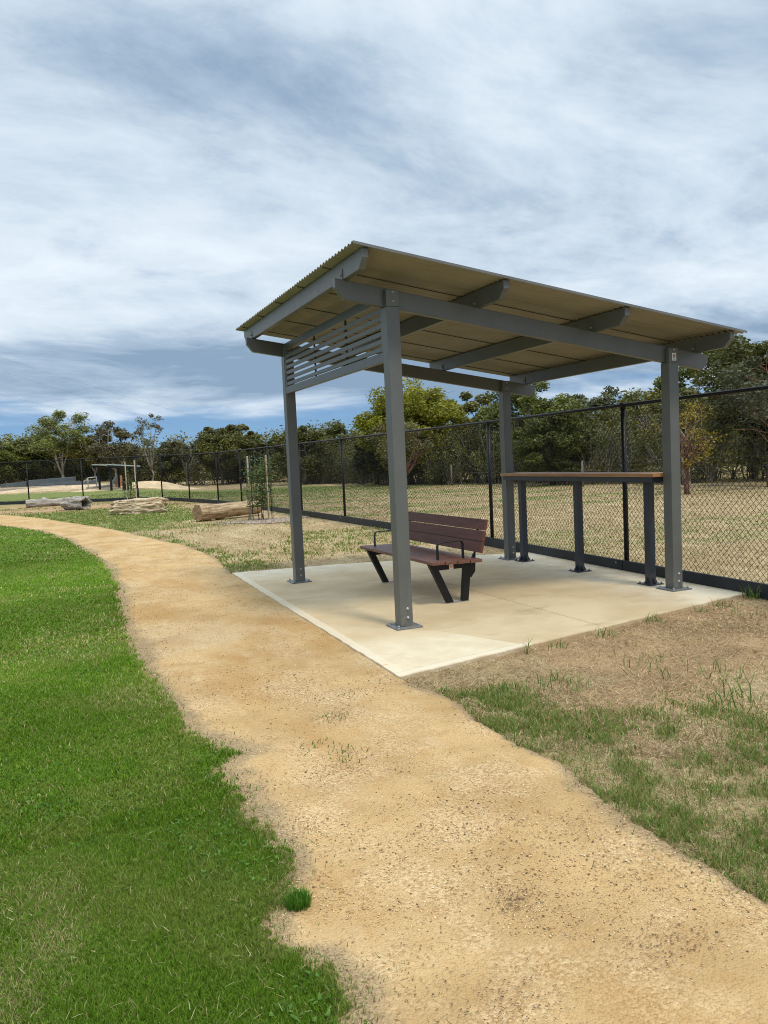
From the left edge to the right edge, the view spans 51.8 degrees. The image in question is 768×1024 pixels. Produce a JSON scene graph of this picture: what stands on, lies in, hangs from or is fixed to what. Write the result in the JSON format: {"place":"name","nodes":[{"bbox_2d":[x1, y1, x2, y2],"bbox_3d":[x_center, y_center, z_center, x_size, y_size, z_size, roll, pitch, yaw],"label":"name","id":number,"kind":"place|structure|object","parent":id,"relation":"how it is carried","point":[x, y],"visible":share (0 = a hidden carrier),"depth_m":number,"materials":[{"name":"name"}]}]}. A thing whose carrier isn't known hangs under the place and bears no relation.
{"place":"outdoors","nodes":[
{"label":"outdoors","id":0,"kind":"place"},
{"bbox_2d":[0,525,494,1023],"bbox_3d":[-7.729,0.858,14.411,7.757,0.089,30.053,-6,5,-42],"label":"lawn grass","id":1,"kind":"structure","parent":0,"point":[213,802],"depth_m":3.15,"materials":[{"name":"green plant"}]},
{"bbox_2d":[0,515,767,1023],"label":"gravel path","id":2,"kind":"structure","parent":0,"point":[620,987],"depth_m":3.08,"materials":[{"name":"beige gravel"}]},
{"bbox_2d":[276,883,314,911],"bbox_3d":[-0.295,1.310,2.706,0.160,0.066,0.153,1,5,42],"label":"grass tuft","id":3,"kind":"object","parent":2,"relation":"on","point":[297,899],"visible":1,"depth_m":2.69,"materials":[{"name":"green plant"}]},
{"bbox_2d":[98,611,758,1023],"bbox_3d":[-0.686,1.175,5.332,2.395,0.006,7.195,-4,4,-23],"label":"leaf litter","id":4,"kind":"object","parent":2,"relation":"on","point":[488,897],"visible":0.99,"depth_m":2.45,"materials":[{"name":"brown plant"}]},
{"bbox_2d":[0,454,767,927],"bbox_3d":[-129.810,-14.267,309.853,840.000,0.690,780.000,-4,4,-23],"label":"ground","id":5,"kind":"structure","parent":0,"point":[252,544],"depth_m":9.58,"materials":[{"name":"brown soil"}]},
{"bbox_2d":[0,438,19,479],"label":"gum tree","id":6,"kind":"object","parent":5,"relation":"on","point":[7,453],"visible":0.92,"depth_m":60.07,"materials":[{"name":"green plant"}]},
{"bbox_2d":[2,435,57,479],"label":"gum tree","id":7,"kind":"object","parent":5,"relation":"on","point":[21,450],"visible":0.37,"depth_m":63.45,"materials":[{"name":"green plant"}]},
{"bbox_2d":[0,485,64,490],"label":"path kerb","id":8,"kind":"structure","parent":5,"relation":"on","point":[5,489],"depth_m":52.47,"materials":[{"name":"concrete"}]},
{"bbox_2d":[0,476,75,487],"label":"concrete ledge","id":9,"kind":"object","parent":5,"relation":"on","point":[40,481],"visible":0.35,"depth_m":57.06,"materials":[{"name":"grey concrete"}]},
{"bbox_2d":[0,484,106,493],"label":"sand mound","id":10,"kind":"object","parent":5,"relation":"on","point":[53,488],"visible":0.62,"depth_m":50.99,"materials":[{"name":"beige sand"}]},
{"bbox_2d":[22,445,85,478],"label":"gum tree","id":11,"kind":"object","parent":5,"relation":"on","point":[69,466],"visible":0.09,"depth_m":64.86,"materials":[{"name":"green plant"}]},
{"bbox_2d":[18,409,92,477],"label":"gum tree","id":12,"kind":"object","parent":5,"relation":"on","point":[46,441],"visible":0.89,"depth_m":60.80,"materials":[{"name":"green plant"}]},
{"bbox_2d":[25,496,88,507],"bbox_3d":[-14.577,-0.474,35.333,2.648,0.450,0.467,-4,4,-15],"label":"fallen log","id":13,"kind":"object","parent":5,"relation":"on","point":[43,501],"visible":0.5,"depth_m":35.08,"materials":[{"name":"grey wood"}]},
{"bbox_2d":[39,480,95,485],"bbox_3d":[-22.490,-1.877,56.306,3.821,0.639,0.500,-4,4,-17],"label":"concrete ledge","id":14,"kind":"object","parent":5,"relation":"on","point":[72,483],"visible":0.24,"depth_m":56.11,"materials":[{"name":"grey concrete"}]},
{"bbox_2d":[0,456,135,504],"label":"chain link fence","id":15,"kind":"object","parent":5,"relation":"on","point":[102,499],"visible":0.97,"depth_m":37.07,"materials":[{"name":"black metal"}]},
{"bbox_2d":[60,496,92,509],"bbox_3d":[-12.365,-0.350,31.659,1.411,0.588,0.603,0,5,33],"label":"hollow log","id":16,"kind":"object","parent":5,"relation":"on","point":[75,503],"visible":1,"depth_m":31.45,"materials":[{"name":"grey wood"}]},
{"bbox_2d":[83,477,96,488],"bbox_3d":[-18.091,-1.736,48.504,0.958,0.835,0.084,-3,4,-10],"label":"hand rail","id":17,"kind":"object","parent":5,"relation":"on","point":[88,482],"visible":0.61,"depth_m":48.49,"materials":[{"name":"grey metal"}]},
{"bbox_2d":[65,435,120,480],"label":"gum tree","id":18,"kind":"object","parent":5,"relation":"on","point":[74,450],"visible":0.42,"depth_m":61.55,"materials":[{"name":"green plant"}]},
{"bbox_2d":[86,484,115,489],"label":"skate block","id":19,"kind":"structure","parent":5,"relation":"on","point":[102,486],"depth_m":48.95,"materials":[{"name":"concrete"}]},
{"bbox_2d":[72,487,132,491],"bbox_3d":[-17.153,-1.397,48.707,5.200,0.208,3.600,-4,4,-23],"label":"sand mound","id":20,"kind":"object","parent":5,"relation":"on","point":[105,489],"visible":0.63,"depth_m":47.89,"materials":[{"name":"beige sand"}]},
{"bbox_2d":[92,464,140,490],"bbox_3d":[-16.245,-2.134,48.048,1.870,1.685,2.179,1,5,41],"label":"picnic shelter","id":21,"kind":"object","parent":20,"relation":"on","point":[98,466],"visible":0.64,"depth_m":47.74,"materials":[{"name":"grey metal"}]},
{"bbox_2d":[85,420,143,475],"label":"gum tree","id":22,"kind":"object","parent":5,"relation":"on","point":[103,448],"visible":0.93,"depth_m":59.55,"materials":[{"name":"green plant"}]},
{"bbox_2d":[114,476,121,486],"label":"skate ramp","id":23,"kind":"structure","parent":5,"relation":"on","point":[116,482],"depth_m":50.49,"materials":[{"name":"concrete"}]},
{"bbox_2d":[83,442,156,480],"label":"gum tree","id":24,"kind":"object","parent":5,"relation":"on","point":[103,472],"visible":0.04,"depth_m":64.87,"materials":[{"name":"green plant"}]},
{"bbox_2d":[122,481,128,489],"bbox_3d":[-15.237,-1.555,46.607,0.420,0.500,0.410,-4,4,-23],"label":"litter bin","id":25,"kind":"object","parent":5,"relation":"on","point":[123,484],"visible":0.77,"depth_m":46.44,"materials":[{"name":"green paint"}]},
{"bbox_2d":[122,460,138,499],"bbox_3d":[-11.077,-1.275,34.490,0.685,1.940,0.688,-4,4,-23],"label":"tree guard","id":26,"kind":"object","parent":5,"relation":"on","point":[137,490],"visible":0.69,"depth_m":34.47,"materials":[{"name":"beige wood"}]},
{"bbox_2d":[124,470,138,498],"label":"sapling","id":27,"kind":"object","parent":5,"relation":"on","point":[129,485],"visible":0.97,"depth_m":34.45,"materials":[{"name":"green plant"}]},
{"bbox_2d":[109,497,168,514],"bbox_3d":[-8.381,-0.188,27.059,1.982,0.608,0.982,-4,4,-13],"label":"boulder","id":28,"kind":"object","parent":5,"relation":"on","point":[142,505],"visible":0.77,"depth_m":26.66,"materials":[{"name":"stone"}]},
{"bbox_2d":[133,413,163,480],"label":"gum tree","id":29,"kind":"object","parent":5,"relation":"on","point":[142,429],"visible":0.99,"depth_m":58.17,"materials":[{"name":"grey plant"}]},
{"bbox_2d":[127,439,193,480],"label":"gum tree","id":30,"kind":"object","parent":5,"relation":"on","point":[158,453],"visible":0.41,"depth_m":63.54,"materials":[{"name":"green plant"}]},
{"bbox_2d":[121,481,201,489],"bbox_3d":[-15.029,-1.721,52.108,6.800,0.709,4.400,-4,4,-23],"label":"sand mound","id":31,"kind":"object","parent":5,"relation":"on","point":[157,485],"visible":0.59,"depth_m":51.21,"materials":[{"name":"beige sand"}]},
{"bbox_2d":[0,445,331,485],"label":"undergrowth","id":32,"kind":"object","parent":5,"relation":"on","point":[66,472],"visible":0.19,"depth_m":63.12,"materials":[{"name":"green plant"}]},
{"bbox_2d":[159,441,201,484],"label":"gum tree","id":33,"kind":"object","parent":5,"relation":"on","point":[175,446],"visible":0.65,"depth_m":62.75,"materials":[{"name":"green plant"}]},
{"bbox_2d":[190,424,255,483],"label":"gum tree","id":34,"kind":"object","parent":5,"relation":"on","point":[209,439],"visible":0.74,"depth_m":59.30,"materials":[{"name":"green plant"}]},
{"bbox_2d":[192,500,262,521],"bbox_3d":[-4.389,-0.004,22.387,0.494,0.579,2.145,1,5,43],"label":"timber log","id":35,"kind":"object","parent":5,"relation":"on","point":[203,512],"visible":0.88,"depth_m":21.99,"materials":[{"name":"brown wood"}]},
{"bbox_2d":[221,423,256,482],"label":"gum tree","id":36,"kind":"object","parent":5,"relation":"on","point":[246,428],"visible":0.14,"depth_m":63.99,"materials":[{"name":"green plant"}]},
{"bbox_2d":[229,432,269,478],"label":"gum tree","id":37,"kind":"object","parent":5,"relation":"on","point":[259,443],"visible":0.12,"depth_m":63.78,"materials":[{"name":"green plant"}]},
{"bbox_2d":[212,516,309,523],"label":"mulch","id":38,"kind":"object","parent":5,"relation":"on","point":[274,520],"visible":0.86,"depth_m":20.66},
{"bbox_2d":[245,454,272,519],"bbox_3d":[-3.338,-0.619,21.144,0.665,1.820,0.668,-4,4,-23],"label":"tree guard","id":39,"kind":"object","parent":38,"relation":"on","point":[248,497],"visible":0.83,"depth_m":20.99,"materials":[{"name":"beige wood"}]},
{"bbox_2d":[239,453,280,519],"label":"sapling","id":40,"kind":"object","parent":38,"relation":"on","point":[263,503],"visible":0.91,"depth_m":21.04,"materials":[{"name":"green plant"}]},
{"bbox_2d":[266,435,285,469],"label":"gum tree","id":41,"kind":"object","parent":5,"relation":"on","point":[271,440],"visible":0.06,"depth_m":61.51,"materials":[{"name":"green plant"}]},
{"bbox_2d":[264,424,332,483],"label":"gum tree","id":42,"kind":"object","parent":5,"relation":"on","point":[304,433],"visible":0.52,"depth_m":51.20,"materials":[{"name":"green plant"}]},
{"bbox_2d":[300,419,358,463],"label":"gum tree","id":43,"kind":"object","parent":5,"relation":"on","point":[336,429],"visible":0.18,"depth_m":53.20,"materials":[{"name":"green plant"}]},
{"bbox_2d":[350,440,386,483],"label":"gum tree","id":44,"kind":"object","parent":5,"relation":"on","point":[365,462],"visible":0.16,"depth_m":44.52,"materials":[{"name":"green plant"}]},
{"bbox_2d":[0,387,766,482],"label":"woodland","id":45,"kind":"object","parent":5,"relation":"on","point":[9,439],"visible":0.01,"depth_m":80.64,"materials":[{"name":"green plant"}]},
{"bbox_2d":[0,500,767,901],"bbox_3d":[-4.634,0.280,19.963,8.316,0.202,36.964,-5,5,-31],"label":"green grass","id":46,"kind":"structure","parent":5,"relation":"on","point":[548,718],"depth_m":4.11,"materials":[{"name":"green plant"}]},
{"bbox_2d":[366,420,439,487],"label":"gum tree","id":47,"kind":"object","parent":5,"relation":"on","point":[406,446],"visible":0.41,"depth_m":37.15,"materials":[{"name":"green plant"}]},
{"bbox_2d":[349,377,471,483],"bbox_3d":[1.394,-4.350,42.840,5.788,6.132,6.250,-5,5,-36],"label":"wattle tree","id":48,"kind":"object","parent":5,"relation":"on","point":[425,408],"visible":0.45,"depth_m":41.65,"materials":[{"name":"green plant"}]},
{"bbox_2d":[418,394,473,431],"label":"wattle tree","id":49,"kind":"object","parent":5,"relation":"on","point":[451,400],"visible":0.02,"depth_m":46.05,"materials":[{"name":"green plant"}]},
{"bbox_2d":[133,385,767,599],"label":"chain link fence","id":50,"kind":"object","parent":5,"relation":"on","point":[703,578],"visible":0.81,"depth_m":11.52,"materials":[{"name":"black metal"}]},
{"bbox_2d":[436,391,498,480],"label":"wattle tree","id":51,"kind":"object","parent":5,"relation":"on","point":[471,406],"visible":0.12,"depth_m":43.53,"materials":[{"name":"green plant"}]},
{"bbox_2d":[232,552,745,679],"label":"concrete slab","id":52,"kind":"structure","parent":5,"relation":"on","point":[509,606],"depth_m":7.75,"materials":[{"name":"beige concrete"}]},
{"bbox_2d":[360,511,487,603],"bbox_3d":[0.389,0.464,8.746,0.644,0.829,1.960,-4,4,-23],"label":"park bench","id":53,"kind":"object","parent":52,"relation":"on","point":[437,560],"visible":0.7,"depth_m":8.34,"materials":[{"name":"brown wood"}]},
{"bbox_2d":[236,240,746,630],"bbox_3d":[0.914,-0.754,8.905,4.117,3.187,4.100,-4,4,-23],"label":"picnic shelter","id":54,"kind":"object","parent":52,"relation":"on","point":[391,308],"visible":0.99,"depth_m":7.93,"materials":[{"name":"grey paint"}]},
{"bbox_2d":[500,472,663,585],"bbox_3d":[2.352,0.129,9.560,0.332,1.205,2.964,-4,4,-23],"label":"bar table","id":55,"kind":"object","parent":52,"relation":"on","point":[648,479],"visible":0.98,"depth_m":9.49,"materials":[{"name":"grey paint"}]},
{"bbox_2d":[474,381,549,481],"bbox_3d":[6.722,-4.024,39.320,4.546,5.493,4.668,0,5,37],"label":"wattle tree","id":56,"kind":"object","parent":5,"relation":"on","point":[491,413],"visible":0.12,"depth_m":38.88,"materials":[{"name":"green plant"}]},
{"bbox_2d":[297,585,767,786],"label":"weed tufts","id":57,"kind":"object","parent":5,"relation":"on","point":[647,619],"visible":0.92,"depth_m":5.06,"materials":[{"name":"green plant"}]},
{"bbox_2d":[301,397,767,484],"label":"undergrowth","id":58,"kind":"object","parent":5,"relation":"on","point":[464,456],"visible":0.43,"depth_m":33.22,"materials":[{"name":"green plant"}]},
{"bbox_2d":[497,393,607,484],"bbox_3d":[7.432,-3.053,33.836,4.242,4.250,4.398,-4,4,-23],"label":"wattle tree","id":59,"kind":"object","parent":5,"relation":"on","point":[548,406],"visible":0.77,"depth_m":33.03,"materials":[{"name":"green plant"}]},
{"bbox_2d":[549,385,619,464],"bbox_3d":[12.640,-5.089,50.105,5.177,5.566,5.351,-2,4,10],"label":"gum tree","id":60,"kind":"object","parent":5,"relation":"on","point":[608,395],"visible":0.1,"depth_m":48.31,"materials":[{"name":"green plant"}]},
{"bbox_2d":[407,455,767,486],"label":"wire fence","id":61,"kind":"object","parent":5,"relation":"on","point":[591,470],"visible":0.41,"depth_m":31.28,"materials":[{"name":"black metal"}]},
{"bbox_2d":[585,387,648,462],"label":"gum tree","id":62,"kind":"object","parent":5,"relation":"on","point":[636,395],"visible":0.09,"depth_m":42.98,"materials":[{"name":"green plant"}]},
{"bbox_2d":[600,388,706,470],"bbox_3d":[12.732,-3.563,36.714,4.985,4.369,4.795,-4,4,-23],"label":"gum tree","id":63,"kind":"object","parent":5,"relation":"on","point":[651,395],"visible":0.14,"depth_m":36.13,"materials":[{"name":"green plant"}]},
{"bbox_2d":[637,394,726,494],"bbox_3d":[9.117,-1.913,23.572,2.241,3.235,2.449,-4,4,-23],"label":"wattle tree","id":64,"kind":"object","parent":5,"relation":"on","point":[689,448],"visible":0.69,"depth_m":23.48,"materials":[{"name":"green plant"}]},
{"bbox_2d":[647,386,720,488],"bbox_3d":[10.180,-2.329,26.267,2.295,3.580,2.466,-4,4,-23],"label":"gum tree","id":65,"kind":"object","parent":5,"relation":"on","point":[690,392],"visible":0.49,"depth_m":25.67,"materials":[{"name":"green plant"}]},
{"bbox_2d":[639,342,762,468],"bbox_3d":[14.997,-4.924,37.852,6.268,6.743,6.122,-1,4,19],"label":"gum tree","id":66,"kind":"object","parent":5,"relation":"on","point":[681,373],"visible":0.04,"depth_m":36.84,"materials":[{"name":"green plant"}]},
{"bbox_2d":[689,334,766,470],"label":"gum tree","id":67,"kind":"object","parent":5,"relation":"on","point":[720,364],"visible":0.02,"depth_m":38.72,"materials":[{"name":"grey plant"}]},
{"bbox_2d":[690,335,767,477],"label":"gum tree","id":68,"kind":"object","parent":5,"relation":"on","point":[736,353],"visible":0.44,"depth_m":29.42,"materials":[{"name":"green plant"}]},
{"bbox_2d":[714,349,767,486],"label":"gum tree","id":69,"kind":"object","parent":5,"relation":"on","point":[737,378],"visible":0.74,"depth_m":24.93,"materials":[{"name":"green plant"}]},
{"bbox_2d":[0,0,767,463],"label":"sky","id":70,"kind":"structure","parent":0,"point":[170,170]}
]}

